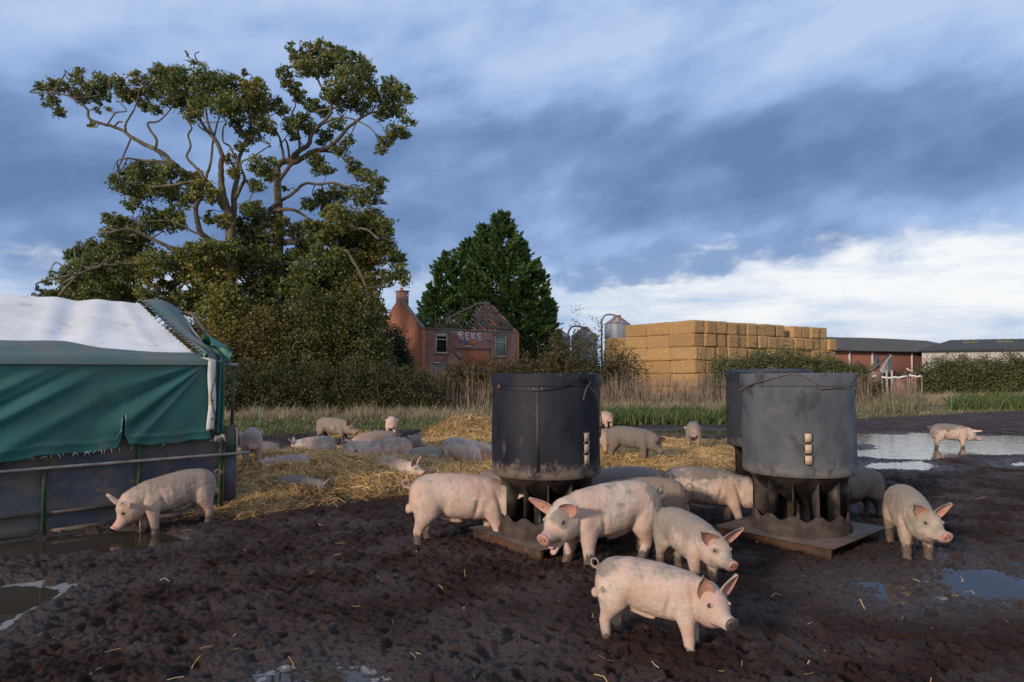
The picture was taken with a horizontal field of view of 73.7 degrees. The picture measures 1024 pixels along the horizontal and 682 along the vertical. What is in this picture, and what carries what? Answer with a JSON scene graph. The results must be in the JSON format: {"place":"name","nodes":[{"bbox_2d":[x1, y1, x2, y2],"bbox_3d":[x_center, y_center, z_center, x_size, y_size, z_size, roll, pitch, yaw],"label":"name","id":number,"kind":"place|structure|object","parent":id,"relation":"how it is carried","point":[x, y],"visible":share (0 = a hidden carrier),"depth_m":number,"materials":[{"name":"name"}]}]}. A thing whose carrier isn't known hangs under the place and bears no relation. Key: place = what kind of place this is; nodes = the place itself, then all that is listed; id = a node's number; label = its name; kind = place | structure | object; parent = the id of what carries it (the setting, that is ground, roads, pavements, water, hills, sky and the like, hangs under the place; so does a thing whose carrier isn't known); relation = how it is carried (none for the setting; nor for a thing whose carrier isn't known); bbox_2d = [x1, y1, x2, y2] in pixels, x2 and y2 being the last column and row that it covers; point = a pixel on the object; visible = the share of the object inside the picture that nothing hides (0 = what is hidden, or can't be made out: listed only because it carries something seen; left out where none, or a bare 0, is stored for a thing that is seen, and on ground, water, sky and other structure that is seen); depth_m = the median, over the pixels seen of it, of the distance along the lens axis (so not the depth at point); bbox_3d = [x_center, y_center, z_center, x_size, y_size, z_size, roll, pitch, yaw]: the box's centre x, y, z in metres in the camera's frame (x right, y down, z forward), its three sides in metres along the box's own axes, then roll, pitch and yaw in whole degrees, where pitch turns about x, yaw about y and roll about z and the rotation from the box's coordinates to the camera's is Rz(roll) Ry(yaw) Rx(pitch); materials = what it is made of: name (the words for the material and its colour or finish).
{"place":"outdoors","nodes":[
{"label":"outdoors","id":0,"kind":"place"},
{"bbox_2d":[224,401,491,420],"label":"dry grass","id":1,"kind":"structure","parent":0,"point":[358,413],"depth_m":27.37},
{"bbox_2d":[0,405,1023,681],"bbox_3d":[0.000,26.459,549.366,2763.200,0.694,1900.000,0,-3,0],"label":"ground","id":2,"kind":"structure","parent":0,"point":[344,585],"depth_m":5.57,"materials":[{"name":"soil"}]},
{"bbox_2d":[0,580,77,629],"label":"puddle water","id":3,"kind":"structure","parent":2,"relation":"on","point":[17,601],"depth_m":5.87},
{"bbox_2d":[0,530,188,557],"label":"puddle water","id":4,"kind":"structure","parent":2,"relation":"on","point":[124,539],"depth_m":7.70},
{"bbox_2d":[0,294,249,545],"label":"pig shelter","id":5,"kind":"object","parent":2,"relation":"on","point":[100,399],"visible":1,"depth_m":8.53,"materials":[{"name":"fabric"}]},
{"bbox_2d":[27,51,280,336],"bbox_3d":[-18.457,-6.102,35.383,13.990,18.698,5.328,0,-3,0],"label":"oak tree","id":6,"kind":"object","parent":2,"relation":"on","point":[102,270],"visible":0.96,"depth_m":34.63,"materials":[{"name":"green plant"}]},
{"bbox_2d":[106,468,222,533],"bbox_3d":[-4.196,1.988,8.369,1.299,0.752,0.507,-4,1,-42],"label":"pig","id":7,"kind":"object","parent":2,"relation":"on","point":[147,501],"visible":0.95,"depth_m":8.25},
{"bbox_2d":[164,300,212,348],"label":"thicket","id":8,"kind":"object","parent":2,"relation":"on","point":[195,327],"visible":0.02,"depth_m":34.18,"materials":[{"name":"green plant"}]},
{"bbox_2d":[178,308,272,378],"bbox_3d":[-13.706,0.876,33.366,5.460,5.250,4.539,0,-3,0],"label":"thicket","id":9,"kind":"object","parent":2,"relation":"on","point":[219,334],"visible":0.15,"depth_m":32.56,"materials":[{"name":"green plant"}]},
{"bbox_2d":[224,354,279,414],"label":"hedge bush","id":10,"kind":"object","parent":2,"relation":"on","point":[239,388],"visible":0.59,"depth_m":29.39,"materials":[{"name":"green plant"}]},
{"bbox_2d":[224,297,307,377],"bbox_3d":[-12.244,0.697,33.515,4.849,5.694,4.560,0,-3,0],"label":"thicket","id":11,"kind":"object","parent":2,"relation":"on","point":[265,328],"visible":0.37,"depth_m":32.76,"materials":[{"name":"green plant"}]},
{"bbox_2d":[228,348,324,413],"bbox_3d":[-10.325,1.799,30.274,4.408,3.096,3.309,1,-3,-23],"label":"hedge bush","id":12,"kind":"object","parent":2,"relation":"on","point":[277,395],"visible":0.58,"depth_m":29.63,"materials":[{"name":"green plant"}]},
{"bbox_2d":[258,270,359,377],"bbox_3d":[-10.243,0.000,34.022,5.151,7.133,4.732,-1,-3,26],"label":"thicket","id":13,"kind":"object","parent":2,"relation":"on","point":[306,329],"visible":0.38,"depth_m":33.25,"materials":[{"name":"green plant"}]},
{"bbox_2d":[270,353,364,412],"bbox_3d":[-8.751,1.944,30.433,4.817,2.844,3.112,0,-3,0],"label":"hedge bush","id":14,"kind":"object","parent":2,"relation":"on","point":[319,373],"visible":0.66,"depth_m":29.81,"materials":[{"name":"green plant"}]},
{"bbox_2d":[251,660,391,681],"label":"puddle water","id":15,"kind":"structure","parent":2,"relation":"on","point":[287,673],"depth_m":4.33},
{"bbox_2d":[236,36,418,350],"bbox_3d":[-10.383,-6.799,36.922,10.964,20.387,5.688,0,-3,0],"label":"oak tree","id":16,"kind":"object","parent":2,"relation":"on","point":[274,282],"visible":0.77,"depth_m":36.33,"materials":[{"name":"green plant"}]},
{"bbox_2d":[316,417,358,443],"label":"pig","id":17,"kind":"object","parent":2,"relation":"on","point":[342,428],"visible":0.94,"depth_m":18.39},
{"bbox_2d":[306,348,392,412],"bbox_3d":[-7.125,1.828,30.671,4.379,3.075,2.873,-1,-3,18],"label":"hedge bush","id":18,"kind":"object","parent":2,"relation":"on","point":[358,376],"visible":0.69,"depth_m":30.13,"materials":[{"name":"green plant"}]},
{"bbox_2d":[307,269,398,379],"bbox_3d":[-8.174,0.428,34.596,5.115,8.057,4.403,0,-3,0],"label":"thicket","id":19,"kind":"object","parent":2,"relation":"on","point":[369,345],"visible":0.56,"depth_m":33.99,"materials":[{"name":"green plant"}]},
{"bbox_2d":[348,345,436,412],"bbox_3d":[-5.593,1.756,30.897,4.476,3.251,3.287,-1,-3,28],"label":"hedge bush","id":20,"kind":"object","parent":2,"relation":"on","point":[396,383],"visible":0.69,"depth_m":30.32,"materials":[{"name":"green plant"}]},
{"bbox_2d":[379,322,419,377],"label":"yew bush","id":21,"kind":"object","parent":2,"relation":"on","point":[402,356],"visible":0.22,"depth_m":41.13,"materials":[{"name":"green plant"}]},
{"bbox_2d":[224,412,623,434],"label":"short grass","id":22,"kind":"structure","parent":2,"relation":"on","point":[375,424],"depth_m":24.04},
{"bbox_2d":[390,363,462,411],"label":"hedge bush","id":23,"kind":"object","parent":2,"relation":"on","point":[425,387],"visible":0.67,"depth_m":30.63,"materials":[{"name":"green plant"}]},
{"bbox_2d":[379,287,518,382],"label":"ruined house","id":24,"kind":"structure","parent":2,"relation":"on","point":[439,345],"depth_m":48.20,"materials":[{"name":"red brick"}]},
{"bbox_2d":[434,330,449,354],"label":"window frame","id":25,"kind":"structure","parent":24,"relation":"in","point":[441,338],"depth_m":46.93,"materials":[{"name":"white"}]},
{"bbox_2d":[493,332,508,357],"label":"window frame","id":26,"kind":"structure","parent":24,"relation":"in","point":[500,341],"depth_m":49.92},
{"bbox_2d":[426,363,491,411],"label":"dead stem thicket","id":27,"kind":"object","parent":2,"relation":"on","point":[468,397],"visible":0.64,"depth_m":31.52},
{"bbox_2d":[184,413,735,520],"bbox_3d":[-0.792,2.401,17.055,13.790,0.797,12.595,1,-3,-28],"label":"straw bedding","id":28,"kind":"object","parent":2,"relation":"on","point":[251,495],"visible":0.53,"depth_m":11.29,"materials":[{"name":"plant"}]},
{"bbox_2d":[237,427,262,467],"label":"pig","id":29,"kind":"object","parent":28,"relation":"on","point":[251,440],"visible":0.88,"depth_m":11.54},
{"bbox_2d":[263,441,291,450],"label":"pig","id":30,"kind":"object","parent":28,"relation":"on","point":[268,445],"visible":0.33,"depth_m":14.79},
{"bbox_2d":[255,454,311,470],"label":"pig","id":31,"kind":"object","parent":28,"relation":"on","point":[293,457],"visible":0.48,"depth_m":11.11},
{"bbox_2d":[274,475,331,491],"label":"pig","id":32,"kind":"object","parent":28,"relation":"on","point":[316,483],"visible":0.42,"depth_m":10.27},
{"bbox_2d":[288,436,337,450],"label":"pig","id":33,"kind":"object","parent":28,"relation":"on","point":[329,443],"visible":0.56,"depth_m":15.06},
{"bbox_2d":[341,441,369,451],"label":"pig","id":34,"kind":"object","parent":28,"relation":"on","point":[352,445],"visible":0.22,"depth_m":15.16},
{"bbox_2d":[345,430,400,441],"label":"pig","id":35,"kind":"object","parent":28,"relation":"on","point":[371,436],"visible":0.29,"depth_m":16.14},
{"bbox_2d":[353,437,416,456],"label":"pig","id":36,"kind":"object","parent":28,"relation":"on","point":[401,446],"visible":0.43,"depth_m":13.63},
{"bbox_2d":[373,456,425,476],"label":"pig","id":37,"kind":"object","parent":28,"relation":"on","point":[413,467],"visible":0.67,"depth_m":11.48},
{"bbox_2d":[409,446,443,458],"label":"pig","id":38,"kind":"object","parent":28,"relation":"on","point":[432,451],"visible":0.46,"depth_m":13.76},
{"bbox_2d":[442,437,487,462],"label":"pig","id":39,"kind":"object","parent":28,"relation":"on","point":[464,449],"visible":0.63,"depth_m":13.46},
{"bbox_2d":[603,426,667,460],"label":"pig","id":40,"kind":"object","parent":28,"relation":"on","point":[644,441],"visible":0.93,"depth_m":13.97},
{"bbox_2d":[684,421,701,449],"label":"pig","id":41,"kind":"object","parent":28,"relation":"on","point":[693,430],"visible":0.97,"depth_m":15.88},
{"bbox_2d":[429,356,491,405],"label":"scrub bush","id":42,"kind":"object","parent":2,"relation":"on","point":[454,377],"visible":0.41,"depth_m":35.36,"materials":[{"name":"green plant"}]},
{"bbox_2d":[399,472,523,545],"bbox_3d":[-0.505,1.909,7.705,1.527,0.857,0.516,0,-3,-1],"label":"pig","id":43,"kind":"object","parent":2,"relation":"on","point":[454,497],"visible":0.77,"depth_m":7.56},
{"bbox_2d":[461,350,524,406],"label":"scrub bush","id":44,"kind":"object","parent":2,"relation":"on","point":[492,369],"visible":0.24,"depth_m":36.11,"materials":[{"name":"green plant"}]},
{"bbox_2d":[416,208,571,370],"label":"conifer tree","id":45,"kind":"object","parent":2,"relation":"on","point":[485,258],"visible":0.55,"depth_m":59.29,"materials":[{"name":"green plant"}]},
{"bbox_2d":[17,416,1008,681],"bbox_3d":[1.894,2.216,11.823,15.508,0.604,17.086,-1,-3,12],"label":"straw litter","id":46,"kind":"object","parent":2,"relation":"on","point":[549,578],"visible":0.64,"depth_m":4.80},
{"bbox_2d":[493,347,548,372],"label":"scrub bush","id":47,"kind":"object","parent":2,"relation":"on","point":[526,369],"visible":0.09,"depth_m":36.62,"materials":[{"name":"green plant"}]},
{"bbox_2d":[469,371,612,560],"bbox_3d":[0.389,1.306,7.718,1.258,1.924,1.273,2,-3,-38],"label":"feed hopper","id":48,"kind":"object","parent":2,"relation":"on","point":[546,431],"visible":0.84,"depth_m":7.23,"materials":[{"name":"metal"}]},
{"bbox_2d":[530,325,579,372],"bbox_3d":[2.425,1.355,36.526,3.077,4.584,3.309,0,-3,0],"label":"scrub tree","id":49,"kind":"object","parent":2,"relation":"on","point":[548,360],"visible":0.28,"depth_m":36.11,"materials":[{"name":"green plant"}]},
{"bbox_2d":[567,325,596,372],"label":"silo","id":50,"kind":"object","parent":2,"relation":"on","point":[585,332],"visible":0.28,"depth_m":65.20,"materials":[{"name":"grey"}]},
{"bbox_2d":[548,305,623,400],"bbox_3d":[3.821,0.847,35.912,4.220,5.589,3.193,0,-3,0],"label":"scrub tree","id":51,"kind":"object","parent":2,"relation":"on","point":[587,364],"visible":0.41,"depth_m":35.59,"materials":[{"name":"green plant"}]},
{"bbox_2d":[528,480,667,565],"bbox_3d":[0.908,1.862,6.860,1.599,0.878,0.560,2,-3,-32],"label":"pig","id":52,"kind":"object","parent":2,"relation":"on","point":[589,515],"visible":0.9,"depth_m":6.73},
{"bbox_2d":[600,411,612,428],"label":"pig","id":53,"kind":"object","parent":2,"relation":"on","point":[607,417],"visible":0.53,"depth_m":22.40},
{"bbox_2d":[601,314,629,366],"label":"silo","id":54,"kind":"object","parent":2,"relation":"on","point":[616,324],"visible":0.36,"depth_m":65.18,"materials":[{"name":"grey"}]},
{"bbox_2d":[583,335,654,401],"bbox_3d":[5.642,1.669,35.949,4.001,3.918,2.969,0,-3,0],"label":"scrub tree","id":55,"kind":"object","parent":2,"relation":"on","point":[619,365],"visible":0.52,"depth_m":35.70,"materials":[{"name":"green plant"}]},
{"bbox_2d":[591,466,673,485],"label":"pig","id":56,"kind":"object","parent":2,"relation":"on","point":[606,475],"visible":0.15,"depth_m":8.56},
{"bbox_2d":[608,477,694,510],"bbox_3d":[1.413,1.949,7.883,1.376,0.750,0.490,0,-3,8],"label":"pig","id":57,"kind":"object","parent":2,"relation":"on","point":[674,495],"visible":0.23,"depth_m":7.75},
{"bbox_2d":[600,399,725,425],"bbox_3d":[5.417,2.683,26.333,8.540,0.905,4.754,0,-3,0],"label":"weed strip","id":58,"kind":"object","parent":2,"relation":"on","point":[637,414],"visible":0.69,"depth_m":24.84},
{"bbox_2d":[589,556,738,651],"bbox_3d":[1.057,1.873,4.818,1.116,0.643,0.378,-2,-3,31],"label":"pig","id":59,"kind":"object","parent":2,"relation":"on","point":[688,601],"visible":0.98,"depth_m":4.73},
{"bbox_2d":[600,369,728,406],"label":"dead stem thicket","id":60,"kind":"object","parent":2,"relation":"on","point":[676,392],"visible":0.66,"depth_m":33.37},
{"bbox_2d":[670,387,701,399],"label":"straw bale","id":61,"kind":"object","parent":2,"relation":"on","point":[683,389],"visible":0.09,"depth_m":45.71},
{"bbox_2d":[671,373,706,386],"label":"straw bale","id":62,"kind":"object","parent":61,"relation":"on","point":[687,376],"visible":0.53,"depth_m":45.57},
{"bbox_2d":[670,360,705,373],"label":"straw bale","id":63,"kind":"object","parent":62,"relation":"on","point":[688,366],"visible":0.94,"depth_m":45.64},
{"bbox_2d":[670,347,705,359],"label":"straw bale","id":64,"kind":"object","parent":63,"relation":"on","point":[687,353],"visible":0.84,"depth_m":45.58},
{"bbox_2d":[668,333,703,346],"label":"straw bale","id":65,"kind":"object","parent":64,"relation":"on","point":[687,340],"visible":0.91,"depth_m":45.66},
{"bbox_2d":[668,320,703,334],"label":"straw bale","id":66,"kind":"object","parent":65,"relation":"on","point":[688,326],"visible":0.91,"depth_m":45.71},
{"bbox_2d":[446,388,930,413],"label":"rough grass","id":67,"kind":"structure","parent":2,"relation":"on","point":[915,406],"depth_m":32.60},
{"bbox_2d":[652,429,726,435],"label":"puddle water","id":68,"kind":"structure","parent":2,"relation":"on","point":[682,432],"depth_m":21.73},
{"bbox_2d":[653,507,743,581],"bbox_3d":[1.676,1.922,6.309,0.449,0.665,1.232,1,-3,-18],"label":"pig","id":69,"kind":"object","parent":2,"relation":"on","point":[695,540],"visible":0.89,"depth_m":6.12},
{"bbox_2d":[658,466,752,520],"bbox_3d":[2.518,1.974,8.598,1.412,0.787,0.482,0,-3,6],"label":"pig","id":70,"kind":"object","parent":2,"relation":"on","point":[728,491],"visible":0.59,"depth_m":8.48},
{"bbox_2d":[699,352,759,399],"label":"hawthorn bush","id":71,"kind":"object","parent":2,"relation":"on","point":[723,365],"visible":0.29,"depth_m":36.61,"materials":[{"name":"green plant"}]},
{"bbox_2d":[737,343,786,368],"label":"hawthorn bush","id":72,"kind":"object","parent":2,"relation":"on","point":[762,361],"visible":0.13,"depth_m":37.01,"materials":[{"name":"green plant"}]},
{"bbox_2d":[725,367,810,479],"bbox_3d":[3.907,1.385,10.373,1.304,1.973,1.267,1,-3,-30],"label":"feed hopper","id":73,"kind":"object","parent":2,"relation":"on","point":[733,418],"visible":0.3,"depth_m":10.22,"materials":[{"name":"metal"}]},
{"bbox_2d":[763,338,827,372],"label":"hawthorn bush","id":74,"kind":"object","parent":2,"relation":"on","point":[798,361],"visible":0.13,"depth_m":37.49,"materials":[{"name":"green plant"}]},
{"bbox_2d":[714,372,884,559],"bbox_3d":[3.317,1.323,7.868,1.370,1.923,1.396,2,-3,-40],"label":"feed hopper","id":75,"kind":"object","parent":2,"relation":"on","point":[799,450],"visible":0.99,"depth_m":7.41,"materials":[{"name":"metal"}]},
{"bbox_2d":[789,349,865,393],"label":"hawthorn bush","id":76,"kind":"object","parent":2,"relation":"on","point":[829,364],"visible":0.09,"depth_m":37.83,"materials":[{"name":"green plant"}]},
{"bbox_2d":[834,358,892,399],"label":"hawthorn bush","id":77,"kind":"object","parent":2,"relation":"on","point":[857,369],"visible":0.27,"depth_m":38.18,"materials":[{"name":"green plant"}]},
{"bbox_2d":[848,468,887,515],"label":"pig","id":78,"kind":"object","parent":2,"relation":"on","point":[866,486],"visible":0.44,"depth_m":8.88},
{"bbox_2d":[827,337,939,384],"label":"brick barn","id":79,"kind":"structure","parent":2,"relation":"on","point":[905,354],"depth_m":78.68,"materials":[{"name":"red"}]},
{"bbox_2d":[855,370,919,404],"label":"dead stem thicket","id":80,"kind":"object","parent":2,"relation":"on","point":[896,391],"visible":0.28,"depth_m":37.33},
{"bbox_2d":[837,574,948,605],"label":"puddle water","id":81,"kind":"structure","parent":2,"relation":"on","point":[887,595],"depth_m":5.98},
{"bbox_2d":[869,354,920,393],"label":"broken shed","id":82,"kind":"structure","parent":2,"relation":"on","point":[885,366],"depth_m":50.32,"materials":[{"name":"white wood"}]},
{"bbox_2d":[860,459,954,469],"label":"puddle water","id":83,"kind":"structure","parent":2,"relation":"on","point":[917,465],"depth_m":14.07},
{"bbox_2d":[882,484,952,559],"bbox_3d":[4.207,1.927,7.152,0.437,0.753,1.375,-1,-3,12],"label":"pig","id":84,"kind":"object","parent":2,"relation":"on","point":[910,514],"visible":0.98,"depth_m":6.91},
{"bbox_2d":[856,405,1020,419],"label":"short grass","id":85,"kind":"structure","parent":2,"relation":"on","point":[937,408],"depth_m":31.34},
{"bbox_2d":[901,351,994,394],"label":"bush","id":86,"kind":"object","parent":2,"relation":"on","point":[954,374],"visible":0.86,"depth_m":48.16,"materials":[{"name":"green plant"}]},
{"bbox_2d":[927,423,981,447],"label":"pig","id":87,"kind":"object","parent":2,"relation":"on","point":[940,432],"visible":0.97,"depth_m":17.37},
{"bbox_2d":[918,339,1023,383],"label":"pale barn","id":88,"kind":"structure","parent":2,"relation":"on","point":[976,347],"depth_m":69.06,"materials":[{"name":"grey"}]},
{"bbox_2d":[924,563,1023,604],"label":"puddle water","id":89,"kind":"structure","parent":2,"relation":"on","point":[986,582],"depth_m":6.26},
{"bbox_2d":[939,385,1023,410],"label":"weed strip","id":90,"kind":"object","parent":2,"relation":"on","point":[993,401],"visible":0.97,"depth_m":33.85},
{"bbox_2d":[974,347,1023,393],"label":"hedge","id":91,"kind":"object","parent":2,"relation":"on","point":[999,383],"visible":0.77,"depth_m":47.70,"materials":[{"name":"green plant"}]},
{"bbox_2d":[0,0,1023,370],"label":"sky","id":92,"kind":"structure","parent":0,"point":[846,168],"materials":[{"name":"blue"}]},
{"bbox_2d":[626,361,650,373],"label":"straw bale","id":93,"kind":"object","parent":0,"point":[639,362],"visible":0.24,"depth_m":49.26},
{"bbox_2d":[624,349,645,360],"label":"straw bale","id":94,"kind":"object","parent":93,"relation":"on","point":[642,353],"visible":0.45,"depth_m":49.43},
{"bbox_2d":[624,337,648,348],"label":"straw bale","id":95,"kind":"object","parent":94,"relation":"on","point":[635,342],"visible":0.56,"depth_m":49.73},
{"bbox_2d":[625,324,646,336],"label":"straw bale","id":96,"kind":"object","parent":95,"relation":"on","point":[638,330],"visible":0.58,"depth_m":49.85},
{"bbox_2d":[649,386,668,398],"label":"straw bale","id":97,"kind":"object","parent":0,"point":[653,393],"visible":0.09,"depth_m":47.55},
{"bbox_2d":[647,373,671,385],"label":"straw bale","id":98,"kind":"object","parent":97,"relation":"on","point":[653,376],"visible":0.42,"depth_m":47.59},
{"bbox_2d":[647,361,669,373],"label":"straw bale","id":99,"kind":"object","parent":98,"relation":"on","point":[659,366],"visible":0.66,"depth_m":47.78},
{"bbox_2d":[646,348,673,360],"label":"straw bale","id":100,"kind":"object","parent":99,"relation":"on","point":[657,354],"visible":0.74,"depth_m":47.73},
{"bbox_2d":[646,335,670,347],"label":"straw bale","id":101,"kind":"object","parent":100,"relation":"on","point":[660,341],"visible":0.61,"depth_m":47.88},
{"bbox_2d":[646,322,668,335],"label":"straw bale","id":102,"kind":"object","parent":101,"relation":"on","point":[655,329],"visible":0.66,"depth_m":47.97},
{"bbox_2d":[600,395,725,411],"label":"dry grass","id":103,"kind":"structure","parent":0,"point":[605,406],"depth_m":30.59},
{"bbox_2d":[857,432,1023,459],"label":"pond water","id":104,"kind":"structure","parent":0,"point":[919,446],"depth_m":17.65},
{"bbox_2d":[858,389,1022,405],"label":"dry grass","id":105,"kind":"structure","parent":0,"point":[934,399],"depth_m":40.26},
{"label":"straw bale","id":106,"kind":"object","parent":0,"visible":0},
{"bbox_2d":[705,361,715,373],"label":"straw bale","id":107,"kind":"object","parent":106,"relation":"on","point":[707,368],"visible":0.17,"depth_m":45.77},
{"bbox_2d":[705,347,715,360],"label":"straw bale","id":108,"kind":"object","parent":107,"relation":"on","point":[710,351],"visible":0.27,"depth_m":45.88},
{"bbox_2d":[703,334,715,346],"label":"straw bale","id":109,"kind":"object","parent":108,"relation":"on","point":[709,340],"visible":0.33,"depth_m":45.81},
{"bbox_2d":[703,320,716,333],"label":"straw bale","id":110,"kind":"object","parent":109,"relation":"on","point":[710,327],"visible":0.4,"depth_m":45.80},
{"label":"straw bale","id":111,"kind":"object","parent":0,"visible":0},
{"bbox_2d":[792,338,803,349],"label":"straw bale","id":112,"kind":"object","parent":111,"relation":"on","point":[798,342],"visible":0.35,"depth_m":51.13},
{"bbox_2d":[784,326,801,337],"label":"straw bale","id":113,"kind":"object","parent":112,"relation":"on","point":[793,331],"visible":0.43,"depth_m":51.37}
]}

